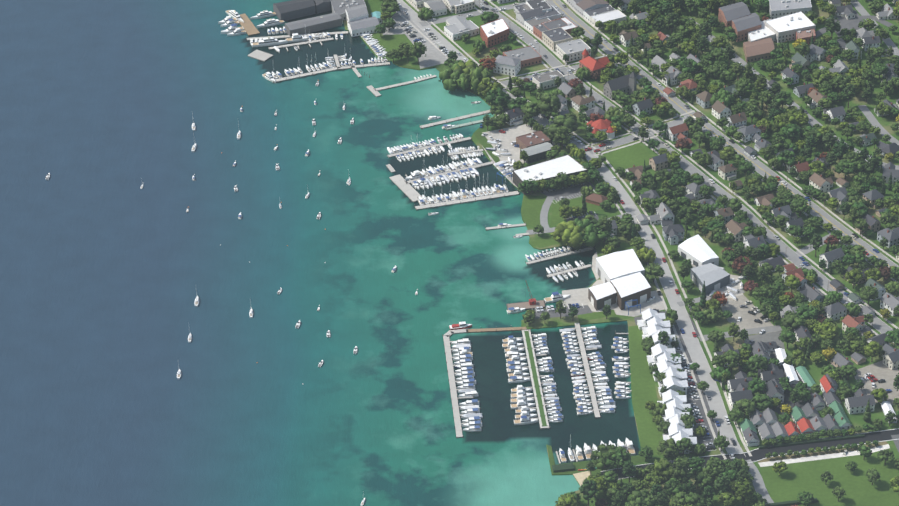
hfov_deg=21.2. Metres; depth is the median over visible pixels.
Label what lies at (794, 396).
tall tree
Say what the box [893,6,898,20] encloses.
round tree
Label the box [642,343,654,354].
round tree
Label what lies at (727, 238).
round tree
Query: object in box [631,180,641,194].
tall tree
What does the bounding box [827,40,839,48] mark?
round tree
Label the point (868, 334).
yellow tree
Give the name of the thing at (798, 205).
round tree
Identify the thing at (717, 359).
round tree
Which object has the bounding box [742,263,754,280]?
tall tree
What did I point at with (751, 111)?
round tree
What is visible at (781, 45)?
round tree
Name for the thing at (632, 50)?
round tree
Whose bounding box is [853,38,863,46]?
round tree
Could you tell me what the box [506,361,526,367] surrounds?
cruiser boat
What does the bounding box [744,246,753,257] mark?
round tree
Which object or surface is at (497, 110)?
round tree
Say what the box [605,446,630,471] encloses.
round tree
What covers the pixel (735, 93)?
tall tree
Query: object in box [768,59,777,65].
round tree
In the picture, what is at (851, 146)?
tall tree
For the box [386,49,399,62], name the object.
round tree
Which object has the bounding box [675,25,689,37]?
round tree
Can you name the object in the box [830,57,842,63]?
round tree
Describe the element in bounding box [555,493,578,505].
round tree
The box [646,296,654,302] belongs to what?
runabout boat
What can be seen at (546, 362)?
cruiser boat
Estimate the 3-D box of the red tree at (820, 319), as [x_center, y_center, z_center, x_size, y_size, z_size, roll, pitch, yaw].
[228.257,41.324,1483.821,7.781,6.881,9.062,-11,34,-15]
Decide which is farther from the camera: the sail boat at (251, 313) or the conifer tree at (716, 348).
the sail boat at (251, 313)
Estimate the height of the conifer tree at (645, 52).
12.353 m
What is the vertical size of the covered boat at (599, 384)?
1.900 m
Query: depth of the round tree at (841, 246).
1548.88 m
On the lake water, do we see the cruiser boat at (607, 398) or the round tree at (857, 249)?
the cruiser boat at (607, 398)
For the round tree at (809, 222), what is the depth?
1569.99 m
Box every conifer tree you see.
[507,75,512,89]
[581,189,586,213]
[629,34,632,47]
[630,223,635,238]
[643,46,646,57]
[650,202,654,214]
[683,228,686,240]
[699,281,705,307]
[705,138,708,149]
[713,335,718,351]
[722,377,724,389]
[743,173,747,186]
[760,96,763,110]
[806,345,810,357]
[825,239,828,252]
[828,262,831,273]
[857,47,861,66]
[863,400,870,422]
[866,43,870,57]
[880,176,885,194]
[887,172,891,189]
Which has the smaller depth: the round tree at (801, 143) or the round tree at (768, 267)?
the round tree at (768, 267)
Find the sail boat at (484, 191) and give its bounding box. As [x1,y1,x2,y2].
[482,186,487,195]
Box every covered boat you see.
[426,178,432,187]
[429,166,436,174]
[442,175,449,182]
[452,344,470,348]
[458,389,474,392]
[460,405,479,409]
[461,413,482,418]
[467,158,474,165]
[487,140,497,144]
[493,160,507,165]
[501,168,515,173]
[542,382,555,385]
[544,394,556,396]
[545,397,558,400]
[559,328,574,332]
[567,354,579,356]
[571,376,584,379]
[572,380,585,383]
[586,345,601,348]
[591,371,605,374]
[594,382,607,385]
[595,386,608,389]
[599,405,615,408]
[614,362,628,364]
[726,286,738,292]
[728,292,735,300]
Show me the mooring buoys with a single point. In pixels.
(281, 202)
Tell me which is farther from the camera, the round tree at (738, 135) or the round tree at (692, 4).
the round tree at (692, 4)
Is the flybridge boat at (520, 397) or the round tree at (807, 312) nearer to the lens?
the flybridge boat at (520, 397)
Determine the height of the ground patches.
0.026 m
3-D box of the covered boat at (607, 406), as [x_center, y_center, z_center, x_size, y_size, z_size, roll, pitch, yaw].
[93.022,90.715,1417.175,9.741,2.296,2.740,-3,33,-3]
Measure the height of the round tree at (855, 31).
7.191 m
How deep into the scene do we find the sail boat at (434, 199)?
1613.54 m
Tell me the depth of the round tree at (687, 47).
1773.39 m
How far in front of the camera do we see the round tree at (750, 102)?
1701.82 m
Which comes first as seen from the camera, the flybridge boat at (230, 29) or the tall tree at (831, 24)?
the tall tree at (831, 24)
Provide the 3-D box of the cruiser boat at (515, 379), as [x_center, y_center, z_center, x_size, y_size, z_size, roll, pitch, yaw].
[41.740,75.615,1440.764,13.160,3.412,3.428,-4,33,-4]
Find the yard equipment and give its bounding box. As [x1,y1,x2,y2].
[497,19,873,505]
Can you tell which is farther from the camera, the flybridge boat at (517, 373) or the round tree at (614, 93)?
the round tree at (614, 93)
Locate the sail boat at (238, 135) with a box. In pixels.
[237,121,240,139]
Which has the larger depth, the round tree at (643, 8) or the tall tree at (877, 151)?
the round tree at (643, 8)
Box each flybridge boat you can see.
[218,16,236,23]
[221,19,238,26]
[221,23,243,33]
[227,28,245,35]
[262,72,275,82]
[286,33,308,42]
[405,170,425,179]
[412,178,424,186]
[423,179,428,188]
[433,176,440,185]
[453,349,472,356]
[460,189,466,198]
[494,183,500,193]
[502,340,522,347]
[503,335,521,342]
[504,345,523,352]
[506,355,525,362]
[508,370,528,377]
[510,400,534,408]
[511,385,531,392]
[511,390,532,398]
[511,395,533,403]
[514,415,537,424]
[515,406,535,413]
[515,411,536,418]
[544,291,569,303]
[559,448,566,462]
[575,445,583,460]
[583,443,591,459]
[617,439,623,446]
[625,438,634,455]
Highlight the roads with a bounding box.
[397,0,898,503]
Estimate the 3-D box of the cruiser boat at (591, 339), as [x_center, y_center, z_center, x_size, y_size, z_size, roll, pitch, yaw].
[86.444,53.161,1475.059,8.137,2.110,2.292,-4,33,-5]
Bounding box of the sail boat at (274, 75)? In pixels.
[272,62,277,78]
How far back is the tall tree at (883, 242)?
1551.23 m
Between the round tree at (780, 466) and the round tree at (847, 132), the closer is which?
the round tree at (780, 466)
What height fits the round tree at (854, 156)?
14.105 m
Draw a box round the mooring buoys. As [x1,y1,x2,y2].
[188,80,417,362]
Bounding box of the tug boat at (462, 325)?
[449,321,471,329]
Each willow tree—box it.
[418,7,433,19]
[439,63,469,91]
[454,59,484,88]
[464,66,491,92]
[473,39,485,51]
[510,87,521,96]
[549,89,564,96]
[550,220,584,248]
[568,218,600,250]
[569,147,585,158]
[576,67,591,80]
[580,185,592,195]
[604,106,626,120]
[605,185,614,193]
[606,192,611,201]
[609,68,615,76]
[610,122,621,131]
[633,192,643,202]
[636,247,655,262]
[651,402,666,415]
[690,442,705,454]
[701,308,718,324]
[709,80,724,88]
[709,366,731,381]
[710,88,735,106]
[712,201,724,210]
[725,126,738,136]
[731,458,749,470]
[752,501,764,505]
[759,182,766,192]
[767,157,781,170]
[794,358,805,366]
[802,269,817,279]
[817,16,826,23]
[821,364,835,374]
[825,291,842,303]
[841,35,850,40]
[845,302,860,315]
[885,281,898,292]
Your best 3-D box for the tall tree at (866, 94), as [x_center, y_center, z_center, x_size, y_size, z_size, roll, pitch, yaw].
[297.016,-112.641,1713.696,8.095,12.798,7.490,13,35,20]
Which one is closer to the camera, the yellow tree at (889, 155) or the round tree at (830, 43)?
the yellow tree at (889, 155)
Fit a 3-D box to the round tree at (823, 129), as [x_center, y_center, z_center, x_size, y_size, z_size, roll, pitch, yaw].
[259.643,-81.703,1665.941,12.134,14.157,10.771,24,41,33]
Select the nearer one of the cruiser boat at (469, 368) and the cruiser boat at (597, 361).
the cruiser boat at (469, 368)
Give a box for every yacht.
[226,10,243,22]
[250,11,275,19]
[252,37,287,46]
[256,19,283,27]
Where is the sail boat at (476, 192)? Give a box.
[473,180,478,196]
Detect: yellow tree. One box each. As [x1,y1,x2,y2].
[605,61,614,68]
[636,29,645,36]
[647,34,659,43]
[780,404,791,413]
[792,39,805,47]
[808,300,818,307]
[822,347,836,363]
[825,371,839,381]
[863,331,873,339]
[880,308,890,318]
[884,152,893,160]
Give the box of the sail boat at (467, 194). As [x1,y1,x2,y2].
[465,189,470,197]
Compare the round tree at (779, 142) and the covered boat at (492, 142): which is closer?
the round tree at (779, 142)
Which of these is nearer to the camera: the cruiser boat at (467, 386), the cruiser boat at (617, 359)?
the cruiser boat at (467, 386)
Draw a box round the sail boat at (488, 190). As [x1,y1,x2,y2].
[486,174,491,194]
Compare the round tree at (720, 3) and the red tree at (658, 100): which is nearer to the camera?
the red tree at (658, 100)
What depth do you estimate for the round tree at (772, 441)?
1382.14 m
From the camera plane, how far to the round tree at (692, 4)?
1827.56 m
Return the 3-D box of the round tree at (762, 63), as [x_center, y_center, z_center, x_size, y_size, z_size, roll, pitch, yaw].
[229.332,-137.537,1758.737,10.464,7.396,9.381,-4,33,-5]
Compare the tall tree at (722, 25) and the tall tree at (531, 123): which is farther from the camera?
the tall tree at (722, 25)
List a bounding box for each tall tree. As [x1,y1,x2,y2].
[403,45,411,62]
[447,51,457,59]
[482,114,492,130]
[520,150,528,164]
[523,115,529,125]
[528,118,534,129]
[533,122,539,130]
[538,124,544,131]
[553,126,571,149]
[554,76,561,88]
[555,300,566,318]
[563,54,568,62]
[568,113,576,120]
[568,306,578,320]
[575,84,585,95]
[578,479,598,505]
[585,124,592,133]
[586,460,595,474]
[591,46,597,54]
[592,33,602,51]
[598,215,611,242]
[602,304,610,318]
[610,0,623,9]
[611,189,620,209]
[611,492,624,505]
[615,67,623,76]
[620,483,634,500]
[622,460,636,483]
[627,0,637,12]
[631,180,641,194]
[636,41,644,50]
[638,125,649,141]
[645,7,660,27]
[647,179,653,186]
[649,182,656,190]
[650,484,661,496]
[652,17,664,32]
[656,491,669,505]
[658,331,669,345]
[659,385,667,393]
[661,1,674,16]
[661,180,669,188]
[665,12,679,33]
[666,36,676,48]
[670,169,678,177]
[671,0,682,7]
[671,337,678,346]
[671,459,691,483]
[674,186,684,197]
[676,209,684,222]
[677,264,689,279]
[683,172,690,180]
[683,480,695,494]
[685,116,694,132]
[690,33,698,43]
[691,220,699,231]
[696,35,708,54]
[696,80,708,91]
[697,207,707,222]
[698,21,711,37]
[702,226,708,237]
[702,485,714,499]
[704,498,713,505]
[706,0,716,12]
[708,16,718,29]
[713,473,731,502]
[719,22,724,29]
[722,372,729,384]
[724,43,735,66]
[728,322,739,340]
[730,181,736,190]
[730,459,741,471]
[731,90,739,98]
[732,62,743,80]
[734,245,744,256]
[734,478,753,505]
[737,467,750,484]
[739,328,748,342]
[742,62,756,80]
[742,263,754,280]
[744,191,751,202]
[744,218,753,227]
[749,92,757,100]
[751,248,760,260]
[754,0,763,14]
[754,76,767,95]
[757,267,767,285]
[764,144,774,158]
[767,99,778,112]
[768,108,778,123]
[769,82,780,95]
[771,119,780,131]
[783,48,791,57]
[789,166,798,179]
[789,389,799,406]
[799,144,811,158]
[803,73,811,83]
[806,135,816,154]
[810,233,822,256]
[815,302,824,314]
[818,259,826,268]
[819,134,823,148]
[822,130,837,152]
[825,15,840,39]
[825,152,836,168]
[832,138,847,161]
[837,265,844,276]
[839,201,850,220]
[842,83,856,107]
[846,332,854,340]
[848,141,854,150]
[848,207,861,227]
[855,380,863,388]
[857,145,868,160]
[858,262,867,270]
[861,87,872,101]
[865,81,873,90]
[865,152,879,173]
[866,199,871,207]
[867,54,874,66]
[869,176,875,185]
[871,137,877,147]
[874,147,881,156]
[879,237,887,249]
[884,410,895,425]
[887,46,893,54]
[893,61,898,76]
[893,373,898,390]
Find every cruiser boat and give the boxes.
[419,196,424,204]
[426,168,432,175]
[428,116,440,119]
[435,194,441,202]
[437,165,443,172]
[438,175,444,183]
[442,124,455,128]
[447,173,452,181]
[451,172,457,181]
[451,338,469,344]
[452,161,459,168]
[452,191,458,199]
[452,347,470,352]
[453,354,472,360]
[454,359,471,364]
[454,362,473,368]
[455,366,473,372]
[455,371,474,376]
[456,375,473,380]
[457,378,475,384]
[457,383,474,388]
[458,391,478,396]
[459,170,466,179]
[459,399,478,405]
[461,408,479,413]
[462,416,480,422]
[462,421,481,426]
[463,425,480,431]
[464,169,469,177]
[467,168,474,177]
[497,163,512,169]
[498,185,504,192]
[498,223,510,226]
[505,351,524,357]
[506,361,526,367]
[507,307,525,313]
[507,366,527,372]
[508,376,529,382]
[533,333,546,337]
[533,337,546,340]
[534,340,546,344]
[535,344,546,347]
[535,347,548,351]
[536,350,548,354]
[537,357,551,361]
[538,360,552,364]
[539,364,551,367]
[539,367,553,371]
[541,375,553,378]
[541,378,553,381]
[543,385,555,389]
[544,389,555,392]
[546,399,559,403]
[546,403,559,407]
[547,406,561,410]
[548,411,560,414]
[549,414,563,418]
[549,418,562,422]
[561,331,575,335]
[562,335,575,339]
[562,342,577,346]
[563,339,576,341]
[564,346,578,350]
[565,349,579,353]
[566,357,580,361]
[567,360,581,364]
[568,364,582,368]
[570,368,583,371]
[571,372,584,375]
[573,383,586,387]
[573,387,587,390]
[573,390,588,395]
[574,394,589,398]
[575,398,589,402]
[576,406,591,410]
[577,402,590,406]
[577,410,592,414]
[582,326,596,330]
[582,329,596,333]
[583,333,596,337]
[584,337,596,341]
[585,340,599,344]
[587,352,600,355]
[588,355,602,359]
[589,359,602,362]
[590,362,605,366]
[591,366,605,370]
[592,374,606,377]
[593,377,608,381]
[596,388,611,393]
[597,392,611,397]
[597,396,612,400]
[598,400,614,404]
[600,408,614,412]
[611,344,627,348]
[612,356,628,361]
[612,364,628,369]
[613,337,626,340]
[613,340,627,344]
[613,369,628,373]
[614,390,629,394]
[615,349,627,352]
[615,373,628,377]
[615,381,629,385]
[615,386,629,390]
[616,394,630,398]
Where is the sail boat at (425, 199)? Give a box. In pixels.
[422,192,428,204]
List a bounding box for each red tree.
[479,56,496,70]
[567,78,583,89]
[588,112,604,121]
[591,71,599,79]
[595,498,607,505]
[654,96,667,103]
[674,138,691,151]
[710,291,726,308]
[732,256,752,275]
[743,280,758,293]
[758,125,768,132]
[784,292,793,298]
[815,315,825,323]
[819,152,826,158]
[823,235,838,247]
[826,55,834,64]
[878,266,890,280]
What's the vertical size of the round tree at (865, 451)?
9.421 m
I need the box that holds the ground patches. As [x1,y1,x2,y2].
[360,10,898,505]
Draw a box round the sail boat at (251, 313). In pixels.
[249,300,252,317]
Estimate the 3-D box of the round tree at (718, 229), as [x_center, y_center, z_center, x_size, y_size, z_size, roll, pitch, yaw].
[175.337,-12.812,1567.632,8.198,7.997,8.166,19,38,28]
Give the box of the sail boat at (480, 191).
[478,175,483,195]
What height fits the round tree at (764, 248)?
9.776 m
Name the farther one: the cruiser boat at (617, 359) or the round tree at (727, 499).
the cruiser boat at (617, 359)
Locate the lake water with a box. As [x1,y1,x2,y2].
[0,0,640,505]
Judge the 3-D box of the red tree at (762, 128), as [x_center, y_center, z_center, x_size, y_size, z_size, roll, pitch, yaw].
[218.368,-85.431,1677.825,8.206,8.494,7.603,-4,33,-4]
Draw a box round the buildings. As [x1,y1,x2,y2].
[273,0,898,453]
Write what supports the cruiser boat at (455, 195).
on the lake water
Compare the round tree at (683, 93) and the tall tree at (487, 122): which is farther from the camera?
the round tree at (683, 93)
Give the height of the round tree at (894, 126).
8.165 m
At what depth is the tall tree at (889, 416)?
1393.66 m
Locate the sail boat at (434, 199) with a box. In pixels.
[432,186,436,202]
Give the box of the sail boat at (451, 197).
[449,185,453,200]
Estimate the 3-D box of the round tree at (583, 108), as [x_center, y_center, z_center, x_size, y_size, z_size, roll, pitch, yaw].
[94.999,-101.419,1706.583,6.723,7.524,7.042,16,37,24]
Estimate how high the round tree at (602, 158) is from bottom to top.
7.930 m
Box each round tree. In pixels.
[374,23,386,36]
[380,0,399,13]
[380,11,391,20]
[382,18,395,30]
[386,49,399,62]
[396,47,404,58]
[398,42,409,47]
[408,41,426,63]
[444,59,454,66]
[450,60,463,66]
[460,33,470,41]
[472,48,479,54]
[477,77,502,104]
[480,11,498,23]
[485,87,509,106]
[489,49,498,57]
[489,116,498,125]
[490,104,503,115]
[495,121,503,128]
[498,113,509,124]
[499,45,511,52]
[508,34,515,43]
[508,97,526,109]
[511,76,517,85]
[513,160,524,168]
[515,78,523,85]
[518,180,530,195]
[521,101,539,117]
[522,312,534,324]
[524,82,536,93]
[524,179,538,194]
[529,183,542,193]
[533,225,543,235]
[535,92,543,100]
[536,92,560,119]
[536,178,546,192]
[540,312,550,319]
[544,115,577,136]
[544,180,550,188]
[546,150,558,159]
[548,178,557,189]
[551,145,560,151]
[553,182,562,189]
[555,172,568,188]
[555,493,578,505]
[559,198,569,205]
[559,204,571,219]
[562,176,571,187]
[566,143,576,150]
[566,491,580,502]
[570,26,584,38]
[570,175,578,186]
[571,206,582,216]
[576,159,585,164]
[577,171,589,184]
[578,113,589,123]
[579,105,587,110]
[581,214,595,220]
[583,36,590,43]
[583,162,595,170]
[584,474,606,496]
[585,132,593,138]
[587,169,599,183]
[589,158,601,168]
[590,219,612,243]
[590,444,614,470]
[593,131,606,140]
[595,20,602,30]
[595,182,610,193]
[598,155,606,161]
[600,67,612,76]
[600,75,610,82]
[600,200,611,209]
[602,244,614,253]
[602,470,618,484]
[603,20,616,30]
[604,482,620,495]
[605,236,620,247]
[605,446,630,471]
[606,487,619,502]
[607,54,614,61]
[609,34,617,42]
[610,115,623,124]
[610,216,620,223]
[611,90,622,97]
[614,51,628,65]
[614,93,631,106]
[615,167,625,175]
[617,221,632,236]
[618,22,630,29]
[619,215,633,223]
[622,114,636,130]
[623,105,631,112]
[625,502,639,505]
[626,46,639,56]
[626,65,639,74]
[626,171,634,180]
[628,18,637,27]
[629,237,645,249]
[629,489,657,505]
[631,90,641,102]
[632,224,640,233]
[632,480,647,490]
[633,53,641,62]
[634,37,642,42]
[635,3,648,14]
[635,19,646,27]
[635,467,646,480]
[638,77,651,87]
[638,92,649,100]
[638,445,652,460]
[639,24,649,31]
[639,111,648,118]
[640,34,650,41]
[640,116,651,125]
[640,172,653,185]
[640,336,653,344]
[641,85,654,95]
[641,198,649,207]
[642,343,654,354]
[643,473,661,489]
[644,464,654,474]
[645,0,658,7]
[645,263,664,282]
[645,401,654,413]
[647,48,657,58]
[648,64,659,75]
[648,139,659,151]
[648,196,662,212]
[649,363,657,373]
[650,92,660,98]
[651,458,672,482]
[652,40,662,48]
[652,104,659,111]
[652,415,663,423]
[653,120,667,134]
[653,370,659,377]
[654,169,670,181]
[655,47,664,55]
[656,1,666,12]
[656,109,664,117]
[656,421,670,433]
[657,373,665,383]
[657,438,679,457]
[658,101,672,114]
[658,148,667,154]
[660,71,668,80]
[660,188,671,195]
[660,195,670,203]
[661,63,671,70]
[663,309,677,319]
[663,317,675,327]
[663,478,685,495]
[666,151,680,163]
[666,199,679,211]
[667,250,679,259]
[668,58,677,66]
[668,109,676,117]
[668,174,687,188]
[668,500,682,505]
[670,47,679,52]
[670,161,680,169]
[670,352,682,364]
[671,491,687,505]
[672,8,681,16]
[672,32,684,47]
[673,455,688,466]
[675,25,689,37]
[675,169,683,174]
[675,437,692,454]
[676,85,691,98]
[677,56,686,64]
[677,72,692,81]
[677,196,689,206]
[679,16,695,26]
[679,59,698,72]
[680,205,692,216]
[680,413,695,428]
[681,0,700,13]
[681,41,697,54]
[681,280,694,291]
[682,259,691,267]
[682,407,693,414]
[683,214,692,222]
[683,298,694,306]
[684,492,704,505]
[687,23,699,35]
[687,457,704,473]
[688,123,701,133]
[689,200,701,212]
[689,306,701,315]
[690,362,699,371]
[691,90,698,97]
[691,151,700,159]
[691,175,704,184]
[692,131,706,147]
[693,74,705,82]
[693,117,705,127]
[694,312,705,323]
[694,426,705,435]
[694,471,712,488]
[697,60,712,72]
[697,222,704,229]
[697,381,709,392]
[698,0,708,6]
[698,7,709,21]
[698,152,712,167]
[699,184,712,197]
[700,52,715,61]
[701,203,712,216]
[702,216,713,225]
[702,460,725,480]
[704,131,711,135]
[706,13,717,21]
[706,63,724,79]
[706,298,720,309]
[707,219,724,231]
[707,330,725,343]
[707,410,716,417]
[708,84,719,93]
[709,135,725,146]
[709,457,722,466]
[710,35,730,48]
[710,47,725,61]
[710,139,722,150]
[711,354,725,366]
[712,61,728,68]
[713,227,723,233]
[713,232,724,244]
[713,435,729,450]
[714,215,724,221]
[715,0,729,8]
[715,310,722,320]
[716,116,729,129]
[716,194,727,204]
[717,492,735,505]
[719,147,736,163]
[720,70,735,85]
[721,233,734,246]
[721,250,735,262]
[722,349,742,372]
[722,459,731,469]
[722,469,738,480]
[723,26,734,34]
[723,310,732,319]
[726,198,741,215]
[727,32,737,40]
[727,261,734,271]
[728,409,744,424]
[730,481,738,494]
[731,104,741,113]
[731,154,744,166]
[732,242,744,250]
[733,98,742,104]
[733,131,742,139]
[733,399,756,415]
[734,210,747,220]
[735,78,754,94]
[735,86,745,95]
[737,0,750,4]
[737,101,746,111]
[737,160,754,176]
[738,343,752,353]
[739,349,750,359]
[739,359,748,366]
[741,186,749,195]
[741,226,753,235]
[741,363,750,372]
[744,105,761,122]
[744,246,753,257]
[746,99,759,107]
[746,178,759,186]
[747,354,767,372]
[747,372,758,379]
[747,377,765,393]
[749,184,761,196]
[749,492,761,503]
[750,173,763,182]
[751,260,758,269]
[751,393,772,410]
[752,225,766,238]
[752,286,770,303]
[755,0,769,7]
[756,59,768,68]
[756,110,764,118]
[756,118,773,129]
[756,205,763,212]
[756,498,766,505]
[757,262,773,276]
[758,90,774,109]
[758,244,769,256]
[759,147,766,157]
[759,302,773,314]
[760,133,767,138]
[761,12,768,17]
[761,205,772,213]
[761,212,773,223]
[761,439,768,445]
[762,298,773,305]
[764,182,776,193]
[765,452,771,458]
[766,63,775,70]
[766,175,779,186]
[766,289,776,298]
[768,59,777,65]
[768,71,776,77]
[768,281,784,294]
[768,358,780,365]
[769,243,779,256]
[769,312,778,323]
[769,438,776,444]
[770,49,782,59]
[770,197,783,207]
[770,276,784,284]
[771,132,780,138]
[771,137,788,151]
[772,397,780,408]
[772,460,787,475]
[773,91,792,108]
[774,112,796,128]
[774,215,788,228]
[775,265,783,275]
[775,435,783,443]
[776,63,786,70]
[776,150,795,170]
[776,187,792,198]
[778,42,785,49]
[778,330,796,348]
[778,412,789,423]
[779,108,785,114]
[779,294,792,305]
[779,377,789,383]
[780,382,791,392]
[781,193,795,204]
[781,313,805,332]
[782,77,793,86]
[782,123,802,141]
[783,274,800,292]
[783,356,793,364]
[784,310,795,317]
[784,436,790,442]
[786,224,802,239]
[787,106,796,111]
[788,144,798,152]
[789,108,801,114]
[790,198,811,215]
[790,435,797,440]
[791,64,802,73]
[791,349,804,359]
[792,193,804,199]
[793,237,801,244]
[793,293,805,303]
[794,42,809,55]
[794,113,808,126]
[795,140,805,150]
[795,155,805,163]
[795,302,806,306]
[795,304,818,322]
[796,336,812,351]
[796,381,807,390]
[796,388,810,402]
[797,491,813,505]
[798,170,810,182]
[798,434,804,439]
[800,126,816,137]
[801,69,809,75]
[801,227,814,240]
[802,96,811,107]
[802,185,815,194]
[803,129,821,142]
[803,218,815,227]
[804,10,817,20]
[805,319,818,331]
[805,434,811,439]
[806,276,815,283]
[807,62,817,70]
[809,160,825,172]
[809,351,823,363]
[810,189,821,198]
[810,216,823,227]
[810,384,820,393]
[811,68,830,83]
[811,107,822,115]
[811,334,822,347]
[811,432,819,438]
[814,38,824,46]
[814,151,821,157]
[814,321,838,340]
[815,0,824,6]
[817,125,833,135]
[818,98,832,108]
[819,84,831,95]
[819,192,829,200]
[819,429,826,437]
[820,34,831,44]
[820,470,832,484]
[821,114,829,120]
[821,339,833,349]
[821,406,833,415]
[822,222,832,231]
[823,169,834,177]
[823,298,832,305]
[823,318,834,323]
[824,4,836,12]
[825,50,833,56]
[826,429,834,437]
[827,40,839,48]
[827,92,839,103]
[827,197,838,210]
[828,45,841,56]
[829,446,835,451]
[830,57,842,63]
[830,72,840,78]
[830,118,840,124]
[831,75,849,92]
[831,230,841,239]
[831,260,842,271]
[832,486,845,501]
[833,429,840,434]
[835,160,855,178]
[835,366,840,374]
[836,245,845,253]
[836,338,850,352]
[836,386,851,400]
[837,380,846,386]
[838,121,848,128]
[840,28,849,35]
[840,235,852,243]
[840,365,856,379]
[841,49,854,61]
[841,127,853,140]
[841,429,847,435]
[842,151,862,161]
[842,253,854,266]
[843,113,851,119]
[843,245,852,253]
[844,69,858,77]
[845,267,862,288]
[845,327,859,337]
[845,461,857,471]
[846,77,865,96]
[846,106,857,115]
[846,189,858,195]
[847,195,866,207]
[847,428,854,434]
[848,184,864,194]
[848,340,864,353]
[849,28,856,35]
[849,63,860,69]
[849,244,866,256]
[850,202,868,219]
[850,385,859,394]
[852,112,862,119]
[852,136,862,142]
[852,172,868,184]
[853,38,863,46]
[853,160,866,173]
[853,253,865,267]
[854,218,868,234]
[855,121,871,132]
[855,426,862,433]
[856,116,865,121]
[856,335,866,345]
[857,445,871,459]
[858,20,866,27]
[858,68,865,77]
[859,284,878,304]
[861,64,871,68]
[861,69,875,80]
[861,182,870,192]
[862,424,869,432]
[863,341,881,361]
[864,18,875,28]
[864,268,881,280]
[864,314,873,322]
[865,229,873,235]
[865,468,879,484]
[867,1,883,11]
[867,255,878,264]
[868,126,880,135]
[869,186,878,190]
[869,425,876,431]
[870,388,888,403]
[872,47,886,56]
[872,62,888,78]
[872,419,882,428]
[874,177,882,183]
[874,199,883,208]
[874,258,887,269]
[875,27,888,43]
[876,92,885,101]
[876,102,891,117]
[877,449,894,463]
[879,79,893,95]
[880,209,892,217]
[880,211,894,224]
[882,134,890,143]
[883,197,895,208]
[884,222,898,229]
[884,328,898,346]
[888,25,897,32]
[888,107,898,117]
[889,204,898,215]
[889,245,898,253]
[890,55,898,63]
[890,122,898,130]
[890,267,898,281]
[890,476,898,493]
[891,193,898,202]
[892,180,898,193]
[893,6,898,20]
[893,305,898,315]
[893,398,898,405]
[894,215,898,224]
[894,458,898,468]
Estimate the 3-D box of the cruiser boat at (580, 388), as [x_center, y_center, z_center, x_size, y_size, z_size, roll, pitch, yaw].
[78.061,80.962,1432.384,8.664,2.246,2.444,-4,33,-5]
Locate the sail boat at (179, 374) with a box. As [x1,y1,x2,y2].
[177,364,180,378]
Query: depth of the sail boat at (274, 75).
1761.95 m
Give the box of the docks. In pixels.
[237,14,631,463]
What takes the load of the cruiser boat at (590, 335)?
on the lake water
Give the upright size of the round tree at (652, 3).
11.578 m
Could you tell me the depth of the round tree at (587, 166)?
1632.34 m
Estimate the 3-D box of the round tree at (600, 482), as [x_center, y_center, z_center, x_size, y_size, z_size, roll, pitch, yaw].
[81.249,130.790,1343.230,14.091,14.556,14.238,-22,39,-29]
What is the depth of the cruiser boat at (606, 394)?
1426.32 m
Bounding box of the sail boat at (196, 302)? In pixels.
[194,292,198,306]
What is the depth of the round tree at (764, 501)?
1332.26 m
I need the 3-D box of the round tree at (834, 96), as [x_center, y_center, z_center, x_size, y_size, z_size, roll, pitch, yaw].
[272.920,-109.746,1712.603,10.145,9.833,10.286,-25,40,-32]
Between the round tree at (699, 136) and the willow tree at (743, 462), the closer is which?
the willow tree at (743, 462)
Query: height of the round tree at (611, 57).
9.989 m
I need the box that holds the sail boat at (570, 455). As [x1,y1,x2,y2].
[568,434,573,461]
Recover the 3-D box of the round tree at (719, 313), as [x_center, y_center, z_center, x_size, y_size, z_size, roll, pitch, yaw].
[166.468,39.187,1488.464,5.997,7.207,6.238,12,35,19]
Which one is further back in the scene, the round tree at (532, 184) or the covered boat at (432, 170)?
the covered boat at (432, 170)
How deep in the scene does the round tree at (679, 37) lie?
1782.77 m
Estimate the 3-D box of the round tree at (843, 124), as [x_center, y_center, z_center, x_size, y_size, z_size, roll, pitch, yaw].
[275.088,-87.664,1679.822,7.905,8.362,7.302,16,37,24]
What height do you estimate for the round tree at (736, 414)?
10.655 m
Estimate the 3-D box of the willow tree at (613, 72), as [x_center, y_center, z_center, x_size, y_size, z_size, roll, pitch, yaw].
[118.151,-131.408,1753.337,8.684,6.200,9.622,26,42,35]
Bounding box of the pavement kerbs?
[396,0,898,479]
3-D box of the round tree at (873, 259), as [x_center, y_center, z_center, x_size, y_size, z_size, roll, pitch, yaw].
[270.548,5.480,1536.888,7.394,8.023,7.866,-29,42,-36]
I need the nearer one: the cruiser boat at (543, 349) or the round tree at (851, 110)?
the cruiser boat at (543, 349)
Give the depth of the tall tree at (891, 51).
1768.06 m
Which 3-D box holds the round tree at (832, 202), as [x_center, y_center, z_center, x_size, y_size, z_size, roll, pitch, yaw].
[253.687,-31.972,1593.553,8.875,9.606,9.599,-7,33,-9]
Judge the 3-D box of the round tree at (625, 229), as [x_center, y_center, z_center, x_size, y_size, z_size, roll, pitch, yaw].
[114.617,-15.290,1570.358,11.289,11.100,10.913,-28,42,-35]
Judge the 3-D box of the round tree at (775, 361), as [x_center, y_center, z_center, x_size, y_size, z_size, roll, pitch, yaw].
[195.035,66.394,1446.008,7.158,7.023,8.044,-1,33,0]
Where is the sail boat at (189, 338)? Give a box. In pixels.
[188,330,191,342]
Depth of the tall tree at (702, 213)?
1579.46 m

